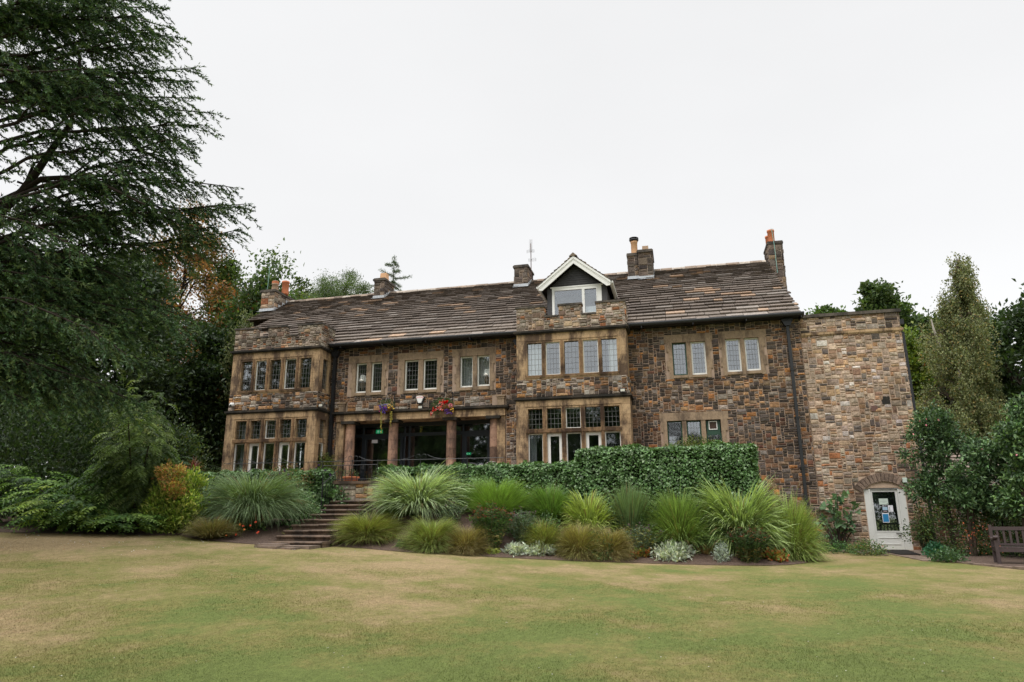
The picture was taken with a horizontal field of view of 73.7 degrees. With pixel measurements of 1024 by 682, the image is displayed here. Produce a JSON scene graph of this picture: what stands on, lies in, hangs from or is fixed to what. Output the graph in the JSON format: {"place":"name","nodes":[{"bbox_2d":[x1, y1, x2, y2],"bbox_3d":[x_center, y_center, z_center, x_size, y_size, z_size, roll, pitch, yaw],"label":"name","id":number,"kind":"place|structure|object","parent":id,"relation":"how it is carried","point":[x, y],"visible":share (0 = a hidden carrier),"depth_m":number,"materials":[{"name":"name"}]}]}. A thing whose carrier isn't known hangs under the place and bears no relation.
{"place":"outdoors","nodes":[
{"label":"outdoors","id":0,"kind":"place"},
{"bbox_2d":[254,543,320,549],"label":"paving","id":1,"kind":"structure","parent":0,"point":[288,546],"depth_m":17.88,"materials":[{"name":"stone"}]},
{"bbox_2d":[0,528,1023,681],"bbox_3d":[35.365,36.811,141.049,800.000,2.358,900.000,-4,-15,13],"label":"lawn","id":2,"kind":"structure","parent":0,"point":[848,564],"depth_m":9.85,"materials":[{"name":"plant"}]},
{"bbox_2d":[0,282,181,492],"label":"evergreen tree","id":3,"kind":"object","parent":2,"relation":"on","point":[44,344],"visible":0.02,"depth_m":33.75,"materials":[{"name":"green plant"}]},
{"bbox_2d":[0,241,217,495],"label":"evergreen tree","id":4,"kind":"object","parent":2,"relation":"on","point":[158,379],"visible":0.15,"depth_m":36.53,"materials":[{"name":"green plant"}]},
{"bbox_2d":[0,0,260,431],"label":"cedar tree","id":5,"kind":"object","parent":2,"relation":"on","point":[90,97],"visible":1,"depth_m":17.23,"materials":[{"name":"green plant"}]},
{"bbox_2d":[57,390,225,475],"bbox_3d":[-14.552,4.561,26.989,6.651,5.193,6.329,-4,-15,13],"label":"dark laurel","id":6,"kind":"object","parent":2,"relation":"on","point":[175,434],"visible":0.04,"depth_m":27.34,"materials":[{"name":"green plant"}]},
{"bbox_2d":[0,512,298,543],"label":"shrub border","id":7,"kind":"object","parent":2,"relation":"on","point":[262,536],"visible":0.18,"depth_m":19.55,"materials":[{"name":"soil"}]},
{"bbox_2d":[0,464,85,523],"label":"fern leaved shrub","id":8,"kind":"object","parent":7,"relation":"on","point":[19,478],"visible":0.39,"depth_m":20.56,"materials":[{"name":"green plant"}]},
{"bbox_2d":[0,483,140,534],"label":"fern leaved shrub","id":9,"kind":"object","parent":7,"relation":"on","point":[53,515],"visible":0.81,"depth_m":18.91,"materials":[{"name":"green plant"}]},
{"bbox_2d":[26,457,145,532],"bbox_3d":[-12.310,4.656,20.449,2.794,2.369,3.596,-4,-15,13],"label":"drooping shrub","id":10,"kind":"object","parent":7,"relation":"on","point":[81,484],"visible":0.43,"depth_m":19.62,"materials":[{"name":"green plant"}]},
{"bbox_2d":[0,344,180,526],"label":"dark laurel","id":11,"kind":"object","parent":7,"relation":"on","point":[63,432],"visible":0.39,"depth_m":22.89,"materials":[{"name":"green plant"}]},
{"bbox_2d":[73,406,169,468],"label":"variegated shrub","id":12,"kind":"object","parent":7,"relation":"on","point":[145,431],"visible":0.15,"depth_m":23.96,"materials":[{"name":"green plant"}]},
{"bbox_2d":[71,512,172,534],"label":"fern leaved shrub","id":13,"kind":"object","parent":7,"relation":"on","point":[124,524],"visible":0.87,"depth_m":19.15,"materials":[{"name":"green plant"}]},
{"bbox_2d":[87,376,180,524],"bbox_3d":[-11.378,3.404,20.606,2.406,4.602,3.148,-4,-15,13],"label":"drooping shrub","id":14,"kind":"object","parent":7,"relation":"on","point":[139,480],"visible":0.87,"depth_m":20.10,"materials":[{"name":"green plant"}]},
{"bbox_2d":[152,458,189,486],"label":"orange shrub","id":15,"kind":"object","parent":7,"relation":"on","point":[178,470],"visible":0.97,"depth_m":20.02,"materials":[{"name":"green plant"}]},
{"bbox_2d":[127,464,217,533],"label":"rhododendron","id":16,"kind":"object","parent":7,"relation":"on","point":[177,508],"visible":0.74,"depth_m":19.88,"materials":[{"name":"green plant"}]},
{"bbox_2d":[159,476,188,499],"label":"orange shrub","id":17,"kind":"object","parent":7,"relation":"on","point":[173,484],"visible":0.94,"depth_m":19.73,"materials":[{"name":"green plant"}]},
{"bbox_2d":[177,513,248,539],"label":"grass clump","id":18,"kind":"object","parent":7,"relation":"on","point":[212,530],"visible":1,"depth_m":18.92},
{"bbox_2d":[185,463,322,530],"bbox_3d":[-7.782,4.670,20.620,4.422,2.087,3.538,-4,-15,13],"label":"grass clump","id":19,"kind":"object","parent":7,"relation":"on","point":[243,501],"visible":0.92,"depth_m":20.05,"materials":[{"name":"plant"}]},
{"bbox_2d":[193,467,336,518],"bbox_3d":[-8.718,5.317,23.093,5.958,2.042,0.848,-4,-15,13],"label":"ivy hedge","id":20,"kind":"object","parent":7,"relation":"on","point":[318,474],"visible":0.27,"depth_m":22.76,"materials":[{"name":"green plant"}]},
{"bbox_2d":[262,459,330,490],"bbox_3d":[-7.118,4.558,22.661,2.873,1.443,1.154,-4,-15,13],"label":"clematis","id":21,"kind":"object","parent":20,"relation":"attached to","point":[300,485],"visible":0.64,"depth_m":22.54,"materials":[{"name":"green plant"}]},
{"bbox_2d":[276,482,325,529],"bbox_3d":[-6.518,5.260,21.195,1.533,1.742,1.916,-4,-15,13],"label":"ivy mound","id":22,"kind":"object","parent":7,"relation":"on","point":[314,504],"visible":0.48,"depth_m":20.99,"materials":[{"name":"green plant"}]},
{"bbox_2d":[312,477,350,504],"bbox_3d":[-5.881,5.439,22.325,1.415,1.955,0.945,-2,-15,7],"label":"ivy mound","id":23,"kind":"object","parent":7,"relation":"on","point":[338,496],"visible":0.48,"depth_m":22.30,"materials":[{"name":"green plant"}]},
{"bbox_2d":[164,422,210,469],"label":"bay side shrub","id":24,"kind":"object","parent":2,"relation":"on","point":[194,448],"visible":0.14,"depth_m":27.96,"materials":[{"name":"green plant"}]},
{"bbox_2d":[141,197,241,400],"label":"beech tree","id":25,"kind":"object","parent":2,"relation":"on","point":[214,293],"visible":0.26,"depth_m":49.65,"materials":[{"name":"brown plant"}]},
{"bbox_2d":[150,315,244,472],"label":"oak tree","id":26,"kind":"object","parent":2,"relation":"on","point":[203,380],"visible":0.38,"depth_m":40.15,"materials":[{"name":"green plant"}]},
{"bbox_2d":[180,253,251,445],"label":"conical tree","id":27,"kind":"object","parent":2,"relation":"on","point":[222,274],"visible":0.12,"depth_m":50.52,"materials":[{"name":"green plant"}]},
{"bbox_2d":[215,308,256,401],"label":"birch tree","id":28,"kind":"object","parent":2,"relation":"on","point":[232,337],"visible":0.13,"depth_m":40.63,"materials":[{"name":"green plant"}]},
{"bbox_2d":[183,238,315,467],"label":"oak tree","id":29,"kind":"object","parent":2,"relation":"on","point":[249,300],"visible":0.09,"depth_m":43.58,"materials":[{"name":"green plant"}]},
{"bbox_2d":[269,500,380,547],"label":"garden steps","id":30,"kind":"structure","parent":2,"relation":"on","point":[309,531],"depth_m":19.94,"materials":[{"name":"stone"}]},
{"bbox_2d":[227,454,503,507],"bbox_3d":[-5.265,4.597,22.091,10.050,1.836,1.061,-4,-15,13],"label":"iron railing","id":31,"kind":"object","parent":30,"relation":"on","point":[377,460],"visible":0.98,"depth_m":22.61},
{"bbox_2d":[303,268,373,298],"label":"larch tree","id":32,"kind":"object","parent":2,"relation":"on","point":[327,287],"visible":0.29,"depth_m":52.66,"materials":[{"name":"green plant"}]},
{"bbox_2d":[329,480,385,504],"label":"retaining wall","id":33,"kind":"structure","parent":2,"relation":"on","point":[355,490],"depth_m":22.36,"materials":[{"name":"stone"}]},
{"bbox_2d":[369,255,411,290],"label":"thin larch","id":34,"kind":"object","parent":2,"relation":"on","point":[392,275],"visible":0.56,"depth_m":54.63,"materials":[{"name":"green plant"}]},
{"bbox_2d":[221,229,823,547],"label":"stone house","id":35,"kind":"structure","parent":2,"relation":"on","point":[714,351],"depth_m":27.89,"materials":[{"name":"brown stone"}]},
{"bbox_2d":[221,411,328,471],"bbox_3d":[-9.834,4.655,28.283,4.170,3.250,1.135,-4,-15,13],"label":"bay window","id":36,"kind":"structure","parent":35,"relation":"in","point":[316,439],"depth_m":28.01,"materials":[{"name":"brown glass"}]},
{"bbox_2d":[230,349,331,394],"bbox_3d":[-9.848,1.428,29.124,4.110,1.780,1.110,-4,-15,13],"label":"bay window","id":37,"kind":"structure","parent":35,"relation":"in","point":[245,368],"depth_m":28.75,"materials":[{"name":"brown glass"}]},
{"bbox_2d":[317,447,343,475],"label":"climbing plant","id":38,"kind":"object","parent":35,"relation":"attached to","point":[327,459],"visible":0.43,"depth_m":27.73,"materials":[{"name":"green plant"}]},
{"bbox_2d":[349,354,389,396],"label":"mullioned window","id":39,"kind":"structure","parent":35,"relation":"in","point":[369,360],"depth_m":28.79,"materials":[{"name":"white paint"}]},
{"bbox_2d":[379,393,395,432],"bbox_3d":[-5.081,2.920,27.665,0.723,1.685,0.734,0,-14,-2],"label":"hanging basket","id":40,"kind":"object","parent":35,"relation":"hanging from","point":[385,408],"visible":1,"depth_m":27.59,"materials":[{"name":"metal"}]},
{"bbox_2d":[397,351,443,393],"bbox_3d":[-3.785,1.324,28.283,2.030,1.740,0.245,-4,-15,13],"label":"mullioned window","id":41,"kind":"structure","parent":35,"relation":"in","point":[420,357],"depth_m":28.28,"materials":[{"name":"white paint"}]},
{"bbox_2d":[429,392,453,414],"bbox_3d":[-2.806,2.474,27.135,1.034,1.028,0.761,1,-14,-3],"label":"hanging basket","id":42,"kind":"object","parent":35,"relation":"hanging from","point":[444,407],"visible":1,"depth_m":27.01,"materials":[{"name":"metal"}]},
{"bbox_2d":[452,347,495,391],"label":"mullioned window","id":43,"kind":"structure","parent":35,"relation":"in","point":[474,353],"depth_m":27.74,"materials":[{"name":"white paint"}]},
{"bbox_2d":[516,328,629,379],"bbox_3d":[2.334,0.632,26.278,4.200,1.780,1.110,-4,-15,13],"label":"bay window","id":44,"kind":"structure","parent":35,"relation":"in","point":[621,336],"depth_m":25.83,"materials":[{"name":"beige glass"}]},
{"bbox_2d":[516,397,633,464],"bbox_3d":[2.348,3.860,25.437,4.260,3.250,1.135,-4,-15,13],"label":"bay window","id":45,"kind":"structure","parent":35,"relation":"in","point":[523,433],"depth_m":25.18,"materials":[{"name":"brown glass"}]},
{"bbox_2d":[663,332,712,378],"bbox_3d":[6.701,0.584,25.847,1.790,1.715,0.245,-4,-15,13],"label":"mullioned window","id":46,"kind":"structure","parent":35,"relation":"in","point":[705,338],"depth_m":25.83,"materials":[{"name":"beige stone"}]},
{"bbox_2d":[659,411,728,446],"bbox_3d":[6.722,3.589,25.075,2.460,1.950,0.245,-4,-15,13],"label":"mullioned window","id":47,"kind":"structure","parent":35,"relation":"in","point":[681,419],"depth_m":25.16,"materials":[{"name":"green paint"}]},
{"bbox_2d":[718,329,766,375],"bbox_3d":[8.610,0.440,25.406,1.700,1.695,0.245,-4,-15,13],"label":"mullioned window","id":48,"kind":"structure","parent":35,"relation":"in","point":[740,336],"depth_m":25.39,"materials":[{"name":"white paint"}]},
{"bbox_2d":[335,507,818,564],"bbox_3d":[2.835,5.585,20.006,15.760,1.610,5.384,1,-14,-6],"label":"flower border","id":49,"kind":"object","parent":2,"relation":"on","point":[702,559],"visible":0.25,"depth_m":18.52,"materials":[{"name":"soil"}]},
{"bbox_2d":[323,508,410,546],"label":"grass clump","id":50,"kind":"object","parent":49,"relation":"on","point":[361,529],"visible":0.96,"depth_m":19.32,"materials":[{"name":"plant"}]},
{"bbox_2d":[375,496,407,517],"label":"grass clump","id":51,"kind":"object","parent":49,"relation":"on","point":[389,510],"visible":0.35,"depth_m":20.32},
{"bbox_2d":[361,457,477,519],"bbox_3d":[-2.747,4.554,20.756,3.884,1.951,2.964,-4,-15,13],"label":"grass clump","id":52,"kind":"object","parent":49,"relation":"on","point":[425,495],"visible":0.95,"depth_m":20.16,"materials":[{"name":"plant"}]},
{"bbox_2d":[395,514,462,553],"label":"grass clump","id":53,"kind":"object","parent":49,"relation":"on","point":[428,537],"visible":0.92,"depth_m":18.55,"materials":[{"name":"plant"}]},
{"bbox_2d":[436,499,466,524],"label":"globe thistle","id":54,"kind":"object","parent":49,"relation":"on","point":[451,512],"visible":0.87,"depth_m":19.76,"materials":[{"name":"green plant"}]},
{"bbox_2d":[430,476,475,517],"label":"leafy plant","id":55,"kind":"object","parent":49,"relation":"on","point":[452,490],"visible":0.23,"depth_m":20.39,"materials":[{"name":"green plant"}]},
{"bbox_2d":[437,522,494,555],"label":"grass clump","id":56,"kind":"object","parent":49,"relation":"on","point":[470,542],"visible":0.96,"depth_m":18.34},
{"bbox_2d":[377,459,578,512],"bbox_3d":[-1.126,4.735,21.764,6.971,1.821,0.884,-4,-15,13],"label":"ivy hedge","id":57,"kind":"object","parent":49,"relation":"on","point":[537,473],"visible":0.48,"depth_m":21.46,"materials":[{"name":"green plant"}]},
{"bbox_2d":[466,500,512,548],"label":"flowering perennial","id":58,"kind":"object","parent":49,"relation":"on","point":[492,522],"visible":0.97,"depth_m":18.75,"materials":[{"name":"green plant"}]},
{"bbox_2d":[451,469,547,514],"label":"grass clump","id":59,"kind":"object","parent":49,"relation":"on","point":[502,494],"visible":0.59,"depth_m":20.30,"materials":[{"name":"plant"}]},
{"bbox_2d":[500,541,530,556],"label":"silver plant","id":60,"kind":"object","parent":49,"relation":"on","point":[516,548],"visible":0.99,"depth_m":18.43,"materials":[{"name":"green plant"}]},
{"bbox_2d":[509,506,535,541],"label":"globe thistle","id":61,"kind":"object","parent":49,"relation":"on","point":[516,520],"visible":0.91,"depth_m":19.10,"materials":[{"name":"green plant"}]},
{"bbox_2d":[505,510,565,541],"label":"leafy plant","id":62,"kind":"object","parent":49,"relation":"on","point":[543,520],"visible":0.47,"depth_m":19.32,"materials":[{"name":"green plant"}]},
{"bbox_2d":[527,540,555,556],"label":"silver plant","id":63,"kind":"object","parent":49,"relation":"on","point":[533,551],"visible":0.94,"depth_m":18.41,"materials":[{"name":"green plant"}]},
{"bbox_2d":[519,515,566,552],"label":"grass clump","id":64,"kind":"object","parent":49,"relation":"on","point":[544,534],"visible":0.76,"depth_m":18.77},
{"bbox_2d":[521,481,572,521],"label":"grass clump","id":65,"kind":"object","parent":49,"relation":"on","point":[551,500],"visible":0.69,"depth_m":20.07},
{"bbox_2d":[553,515,604,560],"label":"grass clump","id":66,"kind":"object","parent":49,"relation":"on","point":[574,544],"visible":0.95,"depth_m":18.40,"materials":[{"name":"plant"}]},
{"bbox_2d":[558,526,615,561],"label":"leafy plant","id":67,"kind":"object","parent":49,"relation":"on","point":[609,545],"visible":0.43,"depth_m":18.34,"materials":[{"name":"green plant"}]},
{"bbox_2d":[558,489,621,533],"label":"grass clump","id":68,"kind":"object","parent":49,"relation":"on","point":[590,510],"visible":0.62,"depth_m":19.50,"materials":[{"name":"plant"}]},
{"bbox_2d":[587,525,637,562],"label":"grass clump","id":69,"kind":"object","parent":49,"relation":"on","point":[619,546],"visible":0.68,"depth_m":18.44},
{"bbox_2d":[605,478,652,533],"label":"grass clump","id":70,"kind":"object","parent":49,"relation":"on","point":[628,500],"visible":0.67,"depth_m":19.49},
{"bbox_2d":[626,544,650,558],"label":"geranium","id":71,"kind":"object","parent":49,"relation":"on","point":[639,553],"visible":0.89,"depth_m":18.56,"materials":[{"name":"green plant"}]},
{"bbox_2d":[614,522,663,556],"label":"globe thistle","id":72,"kind":"object","parent":49,"relation":"on","point":[645,542],"visible":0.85,"depth_m":18.76,"materials":[{"name":"green plant"}]},
{"bbox_2d":[611,498,670,541],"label":"leafy plant","id":73,"kind":"object","parent":49,"relation":"on","point":[619,523],"visible":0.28,"depth_m":19.42,"materials":[{"name":"green plant"}]},
{"bbox_2d":[571,439,764,529],"bbox_3d":[4.567,4.401,20.456,5.667,2.789,1.312,-4,-15,13],"label":"ivy hedge","id":74,"kind":"object","parent":49,"relation":"on","point":[600,468],"visible":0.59,"depth_m":20.15,"materials":[{"name":"green plant"}]},
{"bbox_2d":[650,538,697,562],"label":"silver plant","id":75,"kind":"object","parent":49,"relation":"on","point":[674,552],"visible":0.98,"depth_m":18.30,"materials":[{"name":"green plant"}]},
{"bbox_2d":[637,483,725,552],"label":"grass clump","id":76,"kind":"object","parent":49,"relation":"on","point":[676,524],"visible":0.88,"depth_m":18.86,"materials":[{"name":"plant"}]},
{"bbox_2d":[676,504,740,555],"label":"leafy plant","id":77,"kind":"object","parent":49,"relation":"on","point":[708,539],"visible":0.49,"depth_m":18.59,"materials":[{"name":"green plant"}]},
{"bbox_2d":[711,540,731,562],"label":"silver plant","id":78,"kind":"object","parent":49,"relation":"on","point":[724,552],"visible":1,"depth_m":18.05,"materials":[{"name":"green plant"}]},
{"bbox_2d":[688,473,802,559],"bbox_3d":[6.339,4.820,19.165,3.466,2.606,2.135,-4,-15,13],"label":"grass clump","id":79,"kind":"object","parent":49,"relation":"on","point":[754,511],"visible":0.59,"depth_m":18.61,"materials":[{"name":"plant"}]},
{"bbox_2d":[726,525,770,562],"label":"flowering perennial","id":80,"kind":"object","parent":49,"relation":"on","point":[745,551],"visible":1,"depth_m":17.82,"materials":[{"name":"green plant"}]},
{"bbox_2d":[761,547,789,561],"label":"geranium","id":81,"kind":"object","parent":49,"relation":"on","point":[779,556],"visible":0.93,"depth_m":17.99,"materials":[{"name":"green plant"}]},
{"bbox_2d":[771,486,834,562],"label":"grass clump","id":82,"kind":"object","parent":49,"relation":"on","point":[805,540],"visible":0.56,"depth_m":18.77,"materials":[{"name":"plant"}]},
{"bbox_2d":[664,432,731,446],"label":"box shrub","id":83,"kind":"object","parent":2,"relation":"on","point":[690,442],"visible":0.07,"depth_m":22.33,"materials":[{"name":"green plant"}]},
{"bbox_2d":[804,303,847,314],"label":"oak tree","id":84,"kind":"object","parent":2,"relation":"on","point":[827,308],"visible":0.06,"depth_m":41.18,"materials":[{"name":"green plant"}]},
{"bbox_2d":[812,490,860,548],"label":"fig bush","id":85,"kind":"object","parent":2,"relation":"on","point":[837,535],"visible":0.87,"depth_m":22.80,"materials":[{"name":"green plant"}]},
{"bbox_2d":[819,538,854,553],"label":"ground cover","id":86,"kind":"object","parent":2,"relation":"on","point":[836,548],"visible":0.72,"depth_m":21.55,"materials":[{"name":"green plant"}]},
{"bbox_2d":[799,308,934,549],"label":"stone wing","id":87,"kind":"structure","parent":2,"relation":"on","point":[860,393],"depth_m":23.92,"materials":[{"name":"stone"}]},
{"bbox_2d":[870,489,904,549],"bbox_3d":[12.648,6.003,23.011,0.840,1.965,0.136,-4,-15,13],"label":"door","id":88,"kind":"structure","parent":87,"relation":"in","point":[886,532],"depth_m":23.03,"materials":[{"name":"white paint"}]},
{"bbox_2d":[844,536,892,555],"bbox_3d":[10.904,6.289,20.978,1.504,0.583,1.579,-4,-15,13],"label":"fuchsia","id":89,"kind":"object","parent":2,"relation":"on","point":[862,546],"visible":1,"depth_m":20.59,"materials":[{"name":"green plant"}]},
{"bbox_2d":[850,277,926,363],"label":"oak tree","id":90,"kind":"object","parent":2,"relation":"on","point":[877,295],"visible":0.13,"depth_m":42.41,"materials":[{"name":"green plant"}]},
{"bbox_2d":[901,321,938,416],"bbox_3d":[19.937,4.258,33.197,2.667,10.574,2.344,5,-15,-21],"label":"cherry tree","id":91,"kind":"object","parent":2,"relation":"on","point":[918,375],"visible":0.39,"depth_m":33.46,"materials":[{"name":"green plant"}]},
{"bbox_2d":[908,307,951,439],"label":"oak tree","id":92,"kind":"object","parent":2,"relation":"on","point":[922,319],"visible":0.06,"depth_m":43.34,"materials":[{"name":"green plant"}]},
{"bbox_2d":[913,252,1009,446],"bbox_3d":[19.344,2.237,29.699,3.954,12.897,6.201,-10,-17,33],"label":"weeping birch","id":93,"kind":"object","parent":2,"relation":"on","point":[961,311],"visible":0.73,"depth_m":29.39,"materials":[{"name":"green plant"}]},
{"bbox_2d":[922,449,1021,547],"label":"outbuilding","id":94,"kind":"structure","parent":2,"relation":"on","point":[954,456],"depth_m":23.61,"materials":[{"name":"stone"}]},
{"bbox_2d":[950,278,1023,438],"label":"oak tree","id":95,"kind":"object","parent":2,"relation":"on","point":[1008,323],"visible":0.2,"depth_m":30.79,"materials":[{"name":"green plant"}]},
{"bbox_2d":[955,549,1023,566],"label":"border","id":96,"kind":"object","parent":2,"relation":"on","point":[1012,560],"visible":0.3,"depth_m":18.18,"materials":[{"name":"soil"}]},
{"bbox_2d":[909,509,938,547],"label":"spiky plant","id":97,"kind":"object","parent":96,"relation":"on","point":[922,544],"visible":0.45,"depth_m":21.87,"materials":[{"name":"green plant"}]},
{"bbox_2d":[921,540,945,555],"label":"leafy plant","id":98,"kind":"object","parent":96,"relation":"on","point":[928,547],"visible":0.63,"depth_m":19.64,"materials":[{"name":"green plant"}]},
{"bbox_2d":[893,398,984,550],"bbox_3d":[13.173,4.133,20.844,2.707,4.733,1.893,0,-14,-3],"label":"camellia tree","id":99,"kind":"object","parent":96,"relation":"on","point":[933,445],"visible":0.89,"depth_m":20.80,"materials":[{"name":"green plant"}]},
{"bbox_2d":[927,545,970,561],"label":"leafy plant","id":100,"kind":"object","parent":96,"relation":"on","point":[946,555],"visible":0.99,"depth_m":18.05,"materials":[{"name":"green plant"}]},
{"bbox_2d":[894,481,1023,557],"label":"berry hedge","id":101,"kind":"object","parent":96,"relation":"on","point":[988,551],"visible":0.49,"depth_m":19.93,"materials":[{"name":"green plant"}]},
{"bbox_2d":[942,429,1021,555],"bbox_3d":[13.736,4.361,19.699,2.407,3.742,1.926,-4,-15,13],"label":"magnolia tree","id":102,"kind":"object","parent":96,"relation":"on","point":[968,493],"visible":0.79,"depth_m":19.59,"materials":[{"name":"green plant"}]},
{"bbox_2d":[950,560,1023,569],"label":"stone edging","id":103,"kind":"object","parent":96,"relation":"on","point":[1002,566],"visible":0.82,"depth_m":16.74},
{"bbox_2d":[987,391,1023,526],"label":"magnolia tree","id":104,"kind":"object","parent":96,"relation":"on","point":[1007,501],"visible":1,"depth_m":18.73,"materials":[{"name":"green plant"}]},
{"bbox_2d":[988,525,1023,563],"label":"park bench","id":105,"kind":"object","parent":96,"relation":"on","point":[997,549],"visible":0.96,"depth_m":17.51,"materials":[{"name":"brown wood"}]},
{"bbox_2d":[0,0,1023,476],"label":"sky","id":106,"kind":"structure","parent":0,"point":[874,139],"materials":[{"name":"white"}]},
{"bbox_2d":[879,550,944,560],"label":"path","id":107,"kind":"structure","parent":0,"point":[921,557],"depth_m":19.72,"materials":[{"name":"stone"}]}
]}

